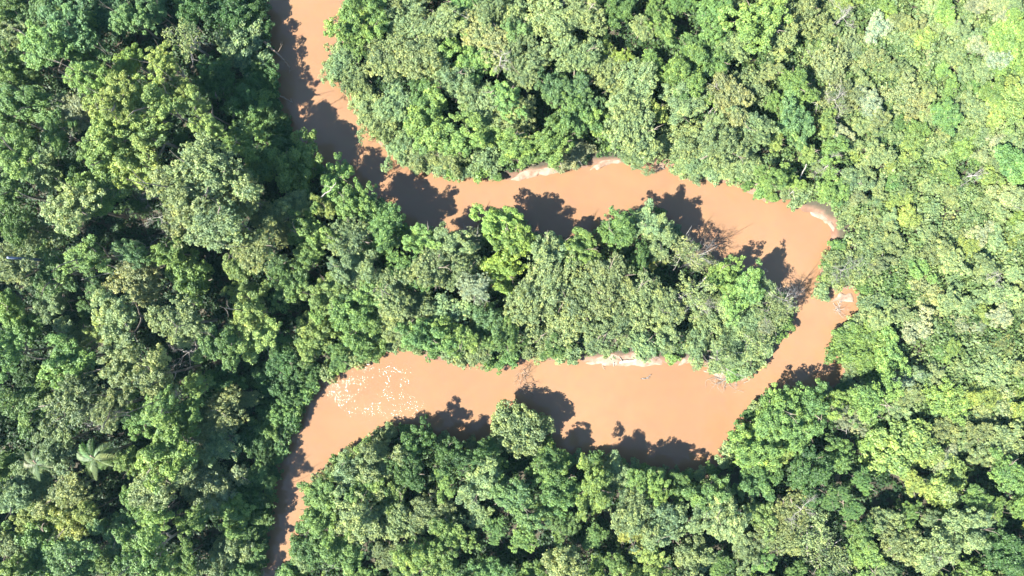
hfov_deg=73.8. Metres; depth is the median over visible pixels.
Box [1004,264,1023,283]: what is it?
scrub bush
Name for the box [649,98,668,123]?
broadleaf tree
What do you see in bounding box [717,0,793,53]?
broadleaf tree
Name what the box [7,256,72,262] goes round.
dead trunk
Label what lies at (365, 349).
bushy tree
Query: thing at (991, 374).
scrub bush
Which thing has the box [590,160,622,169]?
sand bank
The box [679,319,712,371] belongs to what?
riverside tree
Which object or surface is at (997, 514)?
fine leaved tree
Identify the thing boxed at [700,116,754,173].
fine leaved tree
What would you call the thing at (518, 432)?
broadleaf tree
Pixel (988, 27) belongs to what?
scrub bush
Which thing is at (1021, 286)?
scrub bush
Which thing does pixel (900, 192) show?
scrub bush
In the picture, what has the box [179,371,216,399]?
broadleaf tree
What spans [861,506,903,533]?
bushy tree
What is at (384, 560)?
fine leaved tree
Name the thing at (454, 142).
bushy tree
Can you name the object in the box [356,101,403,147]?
riverside tree
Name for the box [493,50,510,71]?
bare tree
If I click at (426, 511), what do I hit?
fine leaved tree
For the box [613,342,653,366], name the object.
fallen log
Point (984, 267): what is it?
scrub bush
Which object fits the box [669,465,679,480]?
bank bush
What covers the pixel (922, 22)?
bushy tree
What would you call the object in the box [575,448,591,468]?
bank bush
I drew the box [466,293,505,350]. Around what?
bushy tree
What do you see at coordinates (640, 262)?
broadleaf tree
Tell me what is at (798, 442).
bushy tree
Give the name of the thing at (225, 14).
bushy tree
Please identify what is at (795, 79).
bushy tree
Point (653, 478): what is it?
broadleaf tree
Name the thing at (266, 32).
bushy tree
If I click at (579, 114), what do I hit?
bushy tree
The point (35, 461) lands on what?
palm tree
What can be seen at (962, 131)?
scrub bush
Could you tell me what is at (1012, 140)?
scrub bush
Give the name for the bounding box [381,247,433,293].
fine leaved tree
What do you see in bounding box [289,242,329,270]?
broadleaf tree
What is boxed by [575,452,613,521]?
bushy tree
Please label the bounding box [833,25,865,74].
fine leaved tree
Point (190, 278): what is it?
broadleaf tree
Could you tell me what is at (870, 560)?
fine leaved tree
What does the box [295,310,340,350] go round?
broadleaf tree
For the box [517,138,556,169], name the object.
bushy tree
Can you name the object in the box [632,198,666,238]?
bushy tree
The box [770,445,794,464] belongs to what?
broadleaf tree
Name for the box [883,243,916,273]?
riverside tree
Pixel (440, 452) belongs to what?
broadleaf tree
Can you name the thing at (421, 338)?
bushy tree
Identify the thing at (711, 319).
riverside tree
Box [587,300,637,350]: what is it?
fine leaved tree
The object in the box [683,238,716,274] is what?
bare tree
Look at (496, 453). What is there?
bushy tree
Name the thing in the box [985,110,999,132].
bushy tree
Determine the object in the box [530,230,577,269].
broadleaf tree
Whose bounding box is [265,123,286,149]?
broadleaf tree
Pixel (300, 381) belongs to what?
bushy tree
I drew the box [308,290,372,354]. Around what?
bushy tree
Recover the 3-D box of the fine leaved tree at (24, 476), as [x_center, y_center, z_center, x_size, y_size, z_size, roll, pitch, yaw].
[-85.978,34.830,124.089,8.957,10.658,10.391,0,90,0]
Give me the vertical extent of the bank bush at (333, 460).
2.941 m
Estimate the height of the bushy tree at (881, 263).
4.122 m
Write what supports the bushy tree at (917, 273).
on the ground
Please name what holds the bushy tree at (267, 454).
on the ground
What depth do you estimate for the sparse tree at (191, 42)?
118.95 m
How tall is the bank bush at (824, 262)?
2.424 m
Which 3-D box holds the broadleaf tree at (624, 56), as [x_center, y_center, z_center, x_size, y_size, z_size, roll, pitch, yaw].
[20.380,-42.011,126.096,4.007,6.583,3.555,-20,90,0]
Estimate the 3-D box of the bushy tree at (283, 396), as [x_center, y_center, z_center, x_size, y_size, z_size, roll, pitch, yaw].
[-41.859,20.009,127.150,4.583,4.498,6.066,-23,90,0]
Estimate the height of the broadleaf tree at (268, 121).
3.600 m
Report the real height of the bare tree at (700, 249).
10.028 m
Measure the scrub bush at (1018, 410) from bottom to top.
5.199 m
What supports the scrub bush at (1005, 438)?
on the ground
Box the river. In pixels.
[259,0,858,575]
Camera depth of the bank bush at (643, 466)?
127.69 m
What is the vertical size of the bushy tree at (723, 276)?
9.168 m
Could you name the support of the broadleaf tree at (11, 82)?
on the ground
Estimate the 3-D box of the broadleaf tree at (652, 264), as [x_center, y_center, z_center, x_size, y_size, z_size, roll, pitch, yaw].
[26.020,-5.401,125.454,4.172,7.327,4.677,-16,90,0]
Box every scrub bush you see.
[802,42,817,66]
[823,317,868,368]
[830,122,855,141]
[831,0,853,14]
[836,204,859,229]
[838,166,875,195]
[848,151,863,164]
[849,187,867,206]
[849,206,883,233]
[852,341,883,384]
[853,69,875,89]
[855,158,876,179]
[855,317,902,351]
[855,418,893,476]
[856,0,881,14]
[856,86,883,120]
[856,227,886,255]
[862,139,897,167]
[863,417,943,478]
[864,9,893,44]
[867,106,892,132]
[869,293,891,309]
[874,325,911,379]
[877,272,905,293]
[881,207,898,228]
[884,299,920,322]
[885,401,911,422]
[889,12,918,32]
[889,203,921,227]
[891,163,918,181]
[897,0,906,8]
[897,282,911,304]
[898,188,918,204]
[901,305,934,343]
[905,420,944,468]
[906,51,921,71]
[908,275,947,315]
[910,26,939,51]
[910,119,930,140]
[911,364,932,382]
[913,212,926,229]
[915,79,936,102]
[915,173,948,194]
[917,0,937,27]
[917,224,937,242]
[918,107,934,125]
[920,65,939,81]
[920,377,974,425]
[928,96,964,136]
[928,316,950,337]
[929,416,962,443]
[934,0,955,29]
[934,57,951,77]
[934,210,954,234]
[935,126,950,140]
[936,19,971,36]
[936,239,971,275]
[937,39,964,69]
[937,164,961,185]
[937,285,961,316]
[941,72,959,101]
[943,337,961,363]
[944,134,975,165]
[950,290,983,314]
[950,358,972,385]
[952,90,972,114]
[952,122,973,137]
[952,403,968,431]
[954,181,977,207]
[955,235,980,258]
[955,435,974,454]
[956,24,983,41]
[957,254,975,275]
[958,7,976,25]
[960,90,992,128]
[964,0,990,14]
[964,220,994,249]
[964,421,995,448]
[965,35,993,54]
[966,157,983,180]
[966,354,1013,389]
[966,448,990,467]
[968,318,990,335]
[969,59,993,85]
[970,145,990,164]
[971,18,992,43]
[971,402,1000,424]
[972,190,995,212]
[972,253,1000,285]
[972,286,993,305]
[972,419,1023,469]
[976,76,1004,107]
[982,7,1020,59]
[984,133,1005,153]
[985,82,1023,134]
[985,181,1023,211]
[985,302,1013,328]
[986,0,1012,14]
[986,387,1023,424]
[987,222,1007,252]
[988,281,1023,312]
[991,200,1013,223]
[992,6,1009,22]
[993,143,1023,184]
[997,250,1022,271]
[999,126,1023,149]
[1003,74,1021,89]
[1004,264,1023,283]
[1006,0,1023,19]
[1006,210,1023,228]
[1008,7,1023,47]
[1010,401,1023,426]
[1012,218,1023,233]
[1012,274,1023,299]
[1012,360,1023,377]
[1019,322,1023,340]
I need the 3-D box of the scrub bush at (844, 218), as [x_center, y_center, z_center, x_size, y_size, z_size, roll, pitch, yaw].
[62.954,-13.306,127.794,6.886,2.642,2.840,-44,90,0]
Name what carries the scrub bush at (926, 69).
on the ground
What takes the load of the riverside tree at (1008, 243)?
on the ground
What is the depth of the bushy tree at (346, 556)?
120.62 m
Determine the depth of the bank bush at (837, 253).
127.60 m
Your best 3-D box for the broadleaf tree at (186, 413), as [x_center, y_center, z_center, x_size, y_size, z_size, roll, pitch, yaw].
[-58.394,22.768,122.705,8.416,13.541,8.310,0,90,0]
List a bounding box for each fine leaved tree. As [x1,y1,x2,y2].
[0,16,37,51]
[0,243,39,290]
[0,482,32,519]
[0,526,26,567]
[3,216,62,271]
[5,455,57,513]
[13,0,65,35]
[30,362,122,427]
[30,416,93,475]
[31,469,97,517]
[36,0,105,52]
[41,88,98,141]
[68,0,136,38]
[80,446,117,474]
[82,244,175,306]
[82,268,122,298]
[113,193,156,218]
[125,456,197,511]
[126,159,219,225]
[127,274,166,310]
[144,290,217,350]
[156,169,226,248]
[162,130,264,201]
[172,128,193,157]
[179,444,250,515]
[182,187,252,253]
[189,384,249,443]
[195,413,245,467]
[211,167,270,218]
[221,214,282,273]
[234,389,263,409]
[245,199,288,238]
[264,219,294,248]
[264,251,294,279]
[321,213,377,262]
[353,258,400,293]
[355,35,408,82]
[368,541,408,572]
[370,499,426,545]
[371,266,416,330]
[372,82,414,122]
[381,0,429,55]
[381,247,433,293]
[381,308,419,350]
[384,0,403,11]
[389,20,446,82]
[398,283,435,324]
[403,246,465,288]
[406,0,467,44]
[406,489,459,536]
[417,291,473,335]
[443,249,480,291]
[455,8,512,65]
[455,271,492,304]
[457,67,500,127]
[457,225,481,251]
[458,502,494,528]
[459,0,511,40]
[482,516,505,545]
[491,33,538,76]
[492,94,536,146]
[495,0,529,35]
[503,280,556,326]
[506,56,538,91]
[508,523,539,553]
[514,234,583,318]
[523,0,586,47]
[524,307,589,355]
[531,502,559,520]
[539,264,603,328]
[544,506,581,546]
[550,34,604,74]
[559,0,607,36]
[574,281,607,338]
[579,251,635,317]
[581,522,609,551]
[583,39,627,96]
[585,552,608,575]
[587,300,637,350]
[602,88,661,163]
[603,57,658,116]
[604,552,630,575]
[608,480,660,542]
[615,270,663,331]
[616,524,646,554]
[625,328,665,363]
[628,13,654,41]
[646,277,686,326]
[660,567,675,575]
[664,0,697,15]
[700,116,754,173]
[706,71,753,128]
[709,556,732,575]
[713,30,750,65]
[724,106,779,152]
[729,66,770,106]
[751,518,803,556]
[757,317,776,338]
[767,3,799,62]
[768,486,812,538]
[781,0,827,40]
[806,39,850,100]
[807,566,828,575]
[812,71,865,118]
[816,485,848,511]
[829,401,872,436]
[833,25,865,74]
[839,495,865,520]
[845,537,889,575]
[848,466,876,495]
[849,34,886,79]
[870,565,896,575]
[876,515,928,570]
[877,71,918,121]
[893,383,926,407]
[903,82,935,124]
[924,571,947,575]
[950,555,995,575]
[985,495,1012,521]
[987,446,1023,493]
[1005,486,1023,519]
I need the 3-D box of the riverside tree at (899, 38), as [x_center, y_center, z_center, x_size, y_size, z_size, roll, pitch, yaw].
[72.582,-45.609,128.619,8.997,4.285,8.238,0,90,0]
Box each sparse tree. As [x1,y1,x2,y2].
[161,16,211,66]
[657,225,707,274]
[676,270,717,310]
[704,340,749,378]
[741,329,771,361]
[754,298,789,332]
[756,265,777,301]
[763,292,799,325]
[791,502,833,558]
[796,526,852,574]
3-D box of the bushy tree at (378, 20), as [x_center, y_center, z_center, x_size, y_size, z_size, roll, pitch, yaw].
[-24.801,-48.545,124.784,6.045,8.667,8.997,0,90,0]
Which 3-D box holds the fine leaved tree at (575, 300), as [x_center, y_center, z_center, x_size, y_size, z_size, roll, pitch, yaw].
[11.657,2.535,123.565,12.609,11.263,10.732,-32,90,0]
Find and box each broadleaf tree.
[0,40,25,86]
[0,73,24,96]
[0,106,33,128]
[0,110,49,151]
[0,288,32,327]
[0,310,44,349]
[0,333,59,383]
[0,411,7,428]
[0,552,29,575]
[9,493,57,534]
[15,66,50,92]
[25,107,83,156]
[26,105,64,128]
[28,332,106,391]
[41,152,84,192]
[41,538,114,575]
[46,58,113,104]
[48,497,96,540]
[49,315,99,353]
[71,495,120,526]
[76,135,129,172]
[80,70,167,124]
[81,313,132,345]
[85,108,158,155]
[85,507,136,557]
[88,342,143,388]
[93,548,134,575]
[94,40,155,77]
[98,61,120,83]
[99,2,161,39]
[105,132,164,192]
[109,238,156,269]
[110,117,181,166]
[111,384,181,420]
[111,521,189,575]
[112,445,152,478]
[118,485,150,532]
[121,390,167,441]
[123,343,202,403]
[126,67,187,128]
[131,39,198,86]
[132,497,181,539]
[134,410,198,494]
[135,0,172,18]
[138,0,177,34]
[146,234,199,267]
[152,62,213,107]
[161,537,204,575]
[162,243,214,305]
[164,397,205,440]
[171,84,229,125]
[171,111,243,147]
[172,495,211,539]
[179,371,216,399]
[214,492,255,537]
[219,120,264,162]
[219,278,270,307]
[220,291,268,338]
[222,248,255,286]
[222,515,252,549]
[226,0,271,34]
[228,87,275,143]
[229,481,275,513]
[230,316,282,364]
[231,422,269,458]
[239,457,276,489]
[242,492,267,516]
[246,416,279,449]
[255,393,280,424]
[257,102,279,131]
[259,127,323,198]
[261,107,291,139]
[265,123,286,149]
[266,397,293,426]
[286,201,340,249]
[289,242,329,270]
[293,331,325,368]
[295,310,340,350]
[296,271,348,316]
[320,152,357,209]
[334,180,377,221]
[366,201,406,252]
[397,414,436,464]
[414,0,430,7]
[431,435,464,481]
[444,440,491,475]
[469,203,523,245]
[478,251,527,295]
[489,398,555,458]
[490,222,535,260]
[497,17,534,45]
[497,568,529,575]
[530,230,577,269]
[533,66,571,108]
[533,446,561,473]
[540,545,588,575]
[558,226,601,267]
[585,460,604,476]
[597,39,616,62]
[613,564,660,575]
[614,47,634,68]
[624,239,649,279]
[625,468,646,496]
[635,545,670,572]
[637,467,674,507]
[645,469,668,503]
[647,252,666,271]
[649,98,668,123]
[664,470,696,505]
[672,535,717,575]
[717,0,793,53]
[732,531,764,575]
[733,0,756,8]
[739,494,778,542]
[761,90,787,116]
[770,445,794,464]
[778,167,807,190]
[795,141,818,163]
[816,433,854,473]
[844,518,880,551]
[919,508,940,533]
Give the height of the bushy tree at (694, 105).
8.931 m
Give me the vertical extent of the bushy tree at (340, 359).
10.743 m
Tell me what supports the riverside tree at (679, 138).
on the ground
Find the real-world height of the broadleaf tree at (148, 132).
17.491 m
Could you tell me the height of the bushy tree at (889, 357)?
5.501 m
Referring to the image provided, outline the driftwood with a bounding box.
[263,41,292,72]
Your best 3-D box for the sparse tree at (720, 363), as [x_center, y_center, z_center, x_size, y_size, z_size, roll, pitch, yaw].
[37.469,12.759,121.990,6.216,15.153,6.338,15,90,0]
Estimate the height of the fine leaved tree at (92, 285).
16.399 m
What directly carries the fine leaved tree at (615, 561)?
on the ground
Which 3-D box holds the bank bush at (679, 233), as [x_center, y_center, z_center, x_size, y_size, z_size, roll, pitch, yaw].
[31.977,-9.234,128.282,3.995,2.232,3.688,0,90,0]
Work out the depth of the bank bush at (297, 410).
127.42 m
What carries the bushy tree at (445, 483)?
on the ground
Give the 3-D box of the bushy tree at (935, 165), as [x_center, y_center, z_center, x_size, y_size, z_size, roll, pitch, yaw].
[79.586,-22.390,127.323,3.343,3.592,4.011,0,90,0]
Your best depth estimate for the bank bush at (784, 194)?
127.78 m
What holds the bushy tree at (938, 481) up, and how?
on the ground
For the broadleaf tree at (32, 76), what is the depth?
122.10 m
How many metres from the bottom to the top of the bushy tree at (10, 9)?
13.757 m
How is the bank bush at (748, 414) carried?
on the ground
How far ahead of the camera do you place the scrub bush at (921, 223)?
127.52 m
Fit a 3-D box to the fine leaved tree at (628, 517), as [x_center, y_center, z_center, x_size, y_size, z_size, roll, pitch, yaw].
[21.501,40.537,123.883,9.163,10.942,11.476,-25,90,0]
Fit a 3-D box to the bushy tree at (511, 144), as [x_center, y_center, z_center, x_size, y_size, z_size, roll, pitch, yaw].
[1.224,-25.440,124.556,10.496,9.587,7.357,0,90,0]
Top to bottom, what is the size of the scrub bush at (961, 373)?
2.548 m
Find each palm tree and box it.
[23,446,78,480]
[76,439,131,480]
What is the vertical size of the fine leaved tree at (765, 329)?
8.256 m
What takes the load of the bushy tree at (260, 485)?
on the ground
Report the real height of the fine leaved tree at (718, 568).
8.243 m
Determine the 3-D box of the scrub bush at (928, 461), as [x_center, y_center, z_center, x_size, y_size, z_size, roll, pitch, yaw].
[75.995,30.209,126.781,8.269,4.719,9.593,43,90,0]
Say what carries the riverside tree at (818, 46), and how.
on the ground
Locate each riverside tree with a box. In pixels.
[244,561,264,575]
[290,546,310,575]
[319,41,359,87]
[336,63,375,100]
[347,85,385,126]
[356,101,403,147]
[380,120,414,172]
[403,134,432,173]
[426,144,471,177]
[466,140,503,181]
[466,317,491,370]
[553,134,596,174]
[617,138,655,176]
[645,116,719,166]
[666,139,712,179]
[673,291,725,351]
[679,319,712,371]
[703,278,745,323]
[710,310,757,377]
[724,142,762,187]
[728,300,776,348]
[816,40,831,53]
[818,0,837,20]
[818,249,868,294]
[842,242,877,284]
[862,194,885,207]
[870,173,903,194]
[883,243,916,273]
[884,27,914,59]
[884,160,896,172]
[910,134,953,167]
[915,194,942,221]
[920,46,937,73]
[920,334,947,364]
[929,443,957,472]
[933,30,946,51]
[935,184,959,206]
[943,313,970,339]
[949,227,964,243]
[953,209,984,228]
[958,77,980,96]
[968,339,1004,359]
[969,125,995,150]
[982,152,1001,174]
[987,327,1015,355]
[997,383,1006,393]
[1001,224,1023,253]
[1006,389,1023,401]
[1015,376,1023,393]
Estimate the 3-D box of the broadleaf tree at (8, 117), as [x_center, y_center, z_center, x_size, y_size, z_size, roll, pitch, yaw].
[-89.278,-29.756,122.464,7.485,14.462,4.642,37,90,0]
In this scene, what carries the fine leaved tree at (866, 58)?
on the ground
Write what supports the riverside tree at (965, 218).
on the ground
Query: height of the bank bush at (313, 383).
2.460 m
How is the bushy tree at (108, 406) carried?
on the ground
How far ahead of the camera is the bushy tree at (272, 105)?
126.69 m
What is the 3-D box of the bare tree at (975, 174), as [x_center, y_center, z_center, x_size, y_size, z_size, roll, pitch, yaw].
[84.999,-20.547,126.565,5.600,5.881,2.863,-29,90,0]
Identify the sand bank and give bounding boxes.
[511,167,556,180]
[586,353,662,366]
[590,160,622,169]
[655,163,666,171]
[679,357,698,364]
[703,369,745,380]
[810,212,834,230]
[831,292,853,301]
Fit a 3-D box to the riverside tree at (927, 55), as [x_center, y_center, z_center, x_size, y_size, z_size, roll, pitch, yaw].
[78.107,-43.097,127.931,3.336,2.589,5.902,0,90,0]
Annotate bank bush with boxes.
[247,565,260,574]
[252,544,269,567]
[257,45,275,55]
[257,533,270,543]
[262,68,280,89]
[262,505,274,516]
[262,519,274,532]
[263,480,277,494]
[263,492,278,502]
[266,463,283,479]
[267,85,280,96]
[271,96,282,111]
[272,455,283,466]
[273,438,291,459]
[275,111,291,125]
[275,566,294,575]
[277,421,297,442]
[280,125,294,139]
[282,407,305,431]
[282,559,297,570]
[286,400,304,422]
[287,384,320,405]
[288,547,305,564]
[304,376,318,394]
[309,470,336,487]
[310,158,324,177]
[318,167,331,179]
[319,360,337,383]
[323,42,342,53]
[324,462,334,472]
[327,351,346,376]
[328,453,343,466]
[342,442,358,458]
[348,352,365,369]
[353,435,371,457]
[367,426,386,444]
[372,342,385,360]
[384,421,398,440]
[387,342,398,354]
[396,224,411,239]
[397,422,410,434]
[400,154,408,165]
[412,345,423,355]
[419,158,432,174]
[419,432,442,450]
[425,348,440,362]
[430,162,446,177]
[434,430,449,445]
[439,350,453,363]
[443,164,464,182]
[450,350,469,369]
[461,165,470,180]
[461,433,477,451]
[472,160,489,184]
[474,226,487,252]
[482,354,499,371]
[488,172,503,181]
[495,358,504,375]
[501,351,519,369]
[518,219,528,234]
[522,343,538,360]
[534,348,549,365]
[538,434,555,454]
[553,355,565,364]
[563,453,575,468]
[565,346,584,365]
[573,151,587,169]
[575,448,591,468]
[587,450,604,470]
[593,233,613,249]
[602,452,613,467]
[617,155,637,169]
[620,457,629,467]
[630,457,640,470]
[640,463,654,481]
[651,206,667,223]
[655,464,668,481]
[662,220,681,236]
[664,352,681,365]
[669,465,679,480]
[670,161,686,179]
[673,230,690,247]
[680,240,701,260]
[680,469,693,480]
[685,169,701,186]
[688,464,705,481]
[696,251,706,262]
[703,169,720,187]
[703,252,716,270]
[704,460,720,477]
[707,356,725,374]
[714,454,731,469]
[715,169,733,186]
[718,440,735,457]
[725,360,742,382]
[733,164,744,183]
[733,418,752,433]
[739,363,753,379]
[739,407,757,421]
[740,180,753,191]
[744,350,767,371]
[747,399,760,410]
[752,187,767,199]
[757,387,778,404]
[758,338,774,358]
[761,284,777,303]
[763,191,779,202]
[772,291,788,304]
[773,331,788,343]
[775,315,795,331]
[779,189,796,202]
[784,300,793,316]
[786,188,809,211]
[811,279,830,301]
[816,273,830,283]
[818,259,835,274]
[819,382,832,395]
[825,250,845,263]
[827,238,846,250]
[833,379,849,395]
[840,373,855,384]
[842,315,863,330]
[842,362,857,374]
[852,311,866,323]
[853,283,874,294]
[854,291,879,317]
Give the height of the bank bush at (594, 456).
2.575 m
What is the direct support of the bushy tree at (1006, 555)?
on the ground
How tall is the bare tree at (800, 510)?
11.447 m
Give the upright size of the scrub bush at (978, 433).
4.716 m
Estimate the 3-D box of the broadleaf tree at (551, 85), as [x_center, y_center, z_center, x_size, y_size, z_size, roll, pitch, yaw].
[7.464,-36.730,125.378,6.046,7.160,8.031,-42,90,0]
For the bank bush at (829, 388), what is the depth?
127.91 m
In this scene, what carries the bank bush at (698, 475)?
on the ground
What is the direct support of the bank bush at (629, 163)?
on the ground
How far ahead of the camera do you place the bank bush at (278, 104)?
127.59 m
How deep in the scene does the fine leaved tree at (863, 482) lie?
123.05 m
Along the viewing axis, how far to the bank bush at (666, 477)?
127.90 m
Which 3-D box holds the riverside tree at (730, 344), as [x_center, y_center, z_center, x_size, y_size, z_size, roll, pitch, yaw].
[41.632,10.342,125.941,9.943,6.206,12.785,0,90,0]
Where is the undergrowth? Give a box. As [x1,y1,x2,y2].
[0,0,1023,575]
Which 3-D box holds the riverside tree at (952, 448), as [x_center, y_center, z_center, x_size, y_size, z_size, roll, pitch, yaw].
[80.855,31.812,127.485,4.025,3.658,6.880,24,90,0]
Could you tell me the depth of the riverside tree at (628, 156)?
126.55 m
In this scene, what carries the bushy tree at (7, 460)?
on the ground
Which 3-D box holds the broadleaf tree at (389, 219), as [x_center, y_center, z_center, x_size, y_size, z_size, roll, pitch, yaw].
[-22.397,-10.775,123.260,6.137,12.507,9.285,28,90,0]
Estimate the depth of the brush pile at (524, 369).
129.22 m
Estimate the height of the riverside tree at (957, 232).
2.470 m
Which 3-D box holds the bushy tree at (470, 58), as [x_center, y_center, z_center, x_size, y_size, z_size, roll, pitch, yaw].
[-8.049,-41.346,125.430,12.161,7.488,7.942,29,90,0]
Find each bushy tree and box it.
[0,0,24,26]
[0,82,61,124]
[0,123,63,183]
[0,173,46,215]
[0,200,58,248]
[0,376,61,438]
[0,450,29,491]
[1,519,88,575]
[2,19,74,71]
[11,354,52,395]
[16,180,128,237]
[19,146,65,193]
[28,239,94,301]
[32,279,77,324]
[52,234,117,274]
[58,10,111,71]
[65,162,145,201]
[75,181,129,223]
[76,296,99,326]
[81,381,144,433]
[84,289,164,349]
[172,0,212,28]
[189,321,250,372]
[189,364,239,404]
[190,53,235,98]
[197,534,255,575]
[200,0,247,37]
[211,71,261,120]
[214,18,274,76]
[224,563,257,575]
[232,493,275,540]
[233,145,291,184]
[234,79,281,113]
[235,0,265,6]
[235,19,274,64]
[235,354,293,397]
[236,59,280,93]
[237,538,267,566]
[242,519,266,543]
[250,54,273,80]
[252,469,275,496]
[253,439,273,465]
[265,332,298,379]
[266,264,309,313]
[268,135,296,154]
[270,189,311,223]
[275,370,317,392]
[277,385,302,409]
[277,565,306,575]
[289,520,320,571]
[295,355,321,378]
[296,470,338,513]
[299,495,341,550]
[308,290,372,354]
[309,193,335,220]
[312,531,364,575]
[322,449,363,497]
[323,0,373,40]
[325,343,349,371]
[326,250,377,301]
[328,329,383,362]
[333,490,382,544]
[340,279,388,319]
[343,29,366,61]
[344,453,388,507]
[347,437,410,501]
[355,564,382,575]
[357,197,402,242]
[358,0,391,42]
[358,308,395,351]
[360,215,402,257]
[371,469,407,518]
[383,454,425,491]
[388,535,452,575]
[388,565,414,575]
[393,317,457,356]
[401,221,445,254]
[403,82,466,155]
[407,76,442,118]
[420,221,481,259]
[424,315,484,359]
[425,120,489,157]
[427,516,481,561]
[430,59,475,109]
[434,469,456,503]
[437,36,500,85]
[437,557,459,575]
[448,104,501,148]
[448,450,504,509]
[449,0,478,42]
[455,554,516,575]
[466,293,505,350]
[477,436,508,483]
[482,314,518,358]
[484,79,527,124]
[488,475,551,532]
[490,127,540,165]
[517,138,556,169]
[517,558,544,575]
[521,44,560,77]
[524,447,570,489]
[533,111,573,170]
[535,471,589,521]
[539,327,572,360]
[558,85,603,146]
[560,70,605,111]
[575,321,616,359]
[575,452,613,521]
[590,107,622,151]
[592,205,635,248]
[596,0,635,30]
[600,449,634,495]
[629,48,671,82]
[629,494,713,551]
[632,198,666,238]
[641,11,676,44]
[643,212,677,261]
[644,0,664,19]
[650,311,680,353]
[658,81,713,124]
[665,40,718,107]
[670,32,717,71]
[681,474,731,518]
[690,36,730,82]
[696,0,733,42]
[702,108,727,132]
[702,485,752,545]
[703,254,745,293]
[720,257,765,327]
[727,423,787,472]
[731,464,775,501]
[736,569,756,575]
[739,408,788,455]
[751,545,777,572]
[753,162,789,192]
[754,384,801,439]
[755,61,785,84]
[767,117,785,155]
[767,444,832,512]
[768,382,810,426]
[776,66,820,104]
[776,87,815,151]
[780,416,820,458]
[783,559,808,575]
[792,378,830,433]
[807,161,836,177]
[815,105,838,136]
[815,164,850,209]
[816,134,850,166]
[817,17,840,43]
[821,387,859,420]
[835,5,855,20]
[839,137,864,153]
[848,369,904,428]
[851,114,872,135]
[860,122,892,144]
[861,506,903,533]
[867,255,898,274]
[867,307,895,329]
[870,178,887,199]
[874,56,915,85]
[876,0,897,19]
[878,220,904,257]
[881,188,913,209]
[885,125,904,145]
[892,109,911,139]
[892,369,922,394]
[892,500,922,531]
[897,121,925,166]
[900,469,929,497]
[906,9,927,34]
[906,257,938,288]
[913,528,961,575]
[915,230,951,267]
[918,361,945,386]
[921,453,967,527]
[930,157,946,176]
[931,485,998,555]
[946,271,962,290]
[956,58,980,90]
[956,381,1001,408]
[957,483,994,512]
[974,303,993,324]
[976,518,1023,575]
[981,49,1013,69]
[981,164,1005,190]
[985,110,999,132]
[989,57,1007,79]
[1001,44,1023,77]
[1015,298,1023,315]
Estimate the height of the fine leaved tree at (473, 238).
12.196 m
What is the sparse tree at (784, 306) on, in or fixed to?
on the ground
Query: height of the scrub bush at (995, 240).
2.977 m
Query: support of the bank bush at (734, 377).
on the ground
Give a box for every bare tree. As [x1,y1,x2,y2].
[80,421,100,428]
[119,208,156,222]
[134,191,166,207]
[142,208,173,234]
[166,339,201,375]
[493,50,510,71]
[677,290,726,317]
[680,235,711,258]
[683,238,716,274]
[767,284,804,309]
[780,492,816,527]
[814,153,842,175]
[825,84,847,116]
[829,254,874,284]
[831,1,856,29]
[959,169,987,187]
[985,270,1004,287]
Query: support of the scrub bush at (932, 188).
on the ground
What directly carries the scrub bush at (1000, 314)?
on the ground
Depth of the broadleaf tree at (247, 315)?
115.93 m
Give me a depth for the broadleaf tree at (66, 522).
119.37 m
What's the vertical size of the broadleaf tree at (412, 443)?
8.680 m
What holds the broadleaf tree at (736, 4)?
on the ground
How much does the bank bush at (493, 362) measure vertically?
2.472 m
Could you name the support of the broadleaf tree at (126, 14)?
on the ground
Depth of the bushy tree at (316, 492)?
120.71 m
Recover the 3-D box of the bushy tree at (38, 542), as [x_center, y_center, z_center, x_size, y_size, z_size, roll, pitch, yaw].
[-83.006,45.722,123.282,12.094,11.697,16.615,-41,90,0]
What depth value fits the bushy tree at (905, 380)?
125.65 m
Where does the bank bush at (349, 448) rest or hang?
on the ground
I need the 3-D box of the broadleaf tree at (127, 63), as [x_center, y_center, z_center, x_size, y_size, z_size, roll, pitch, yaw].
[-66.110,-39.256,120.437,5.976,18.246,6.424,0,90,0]
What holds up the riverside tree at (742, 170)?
on the ground
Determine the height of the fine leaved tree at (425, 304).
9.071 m
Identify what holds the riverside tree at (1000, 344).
on the ground
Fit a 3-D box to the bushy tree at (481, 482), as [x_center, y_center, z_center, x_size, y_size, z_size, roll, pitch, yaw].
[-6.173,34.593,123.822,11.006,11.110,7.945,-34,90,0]
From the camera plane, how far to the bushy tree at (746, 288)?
120.60 m
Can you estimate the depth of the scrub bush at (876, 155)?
125.20 m
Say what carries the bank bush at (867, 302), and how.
on the ground
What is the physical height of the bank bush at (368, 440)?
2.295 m
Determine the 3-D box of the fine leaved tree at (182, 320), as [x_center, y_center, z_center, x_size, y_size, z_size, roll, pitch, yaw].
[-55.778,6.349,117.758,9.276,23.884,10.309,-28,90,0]
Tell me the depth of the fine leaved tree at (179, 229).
114.27 m
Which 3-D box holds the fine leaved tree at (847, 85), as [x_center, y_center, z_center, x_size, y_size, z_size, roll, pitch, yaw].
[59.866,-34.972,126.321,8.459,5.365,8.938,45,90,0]
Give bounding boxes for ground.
[0,0,1023,575]
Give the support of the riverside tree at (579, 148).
on the ground
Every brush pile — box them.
[512,366,533,392]
[705,373,753,392]
[833,298,848,316]
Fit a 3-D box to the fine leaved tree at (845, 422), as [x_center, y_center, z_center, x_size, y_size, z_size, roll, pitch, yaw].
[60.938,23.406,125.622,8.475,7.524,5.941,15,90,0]
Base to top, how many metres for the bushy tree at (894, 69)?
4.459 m
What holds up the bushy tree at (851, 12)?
on the ground
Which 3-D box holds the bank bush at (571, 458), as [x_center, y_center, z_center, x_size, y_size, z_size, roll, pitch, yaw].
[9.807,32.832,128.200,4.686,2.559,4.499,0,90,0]
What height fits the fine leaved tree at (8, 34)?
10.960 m

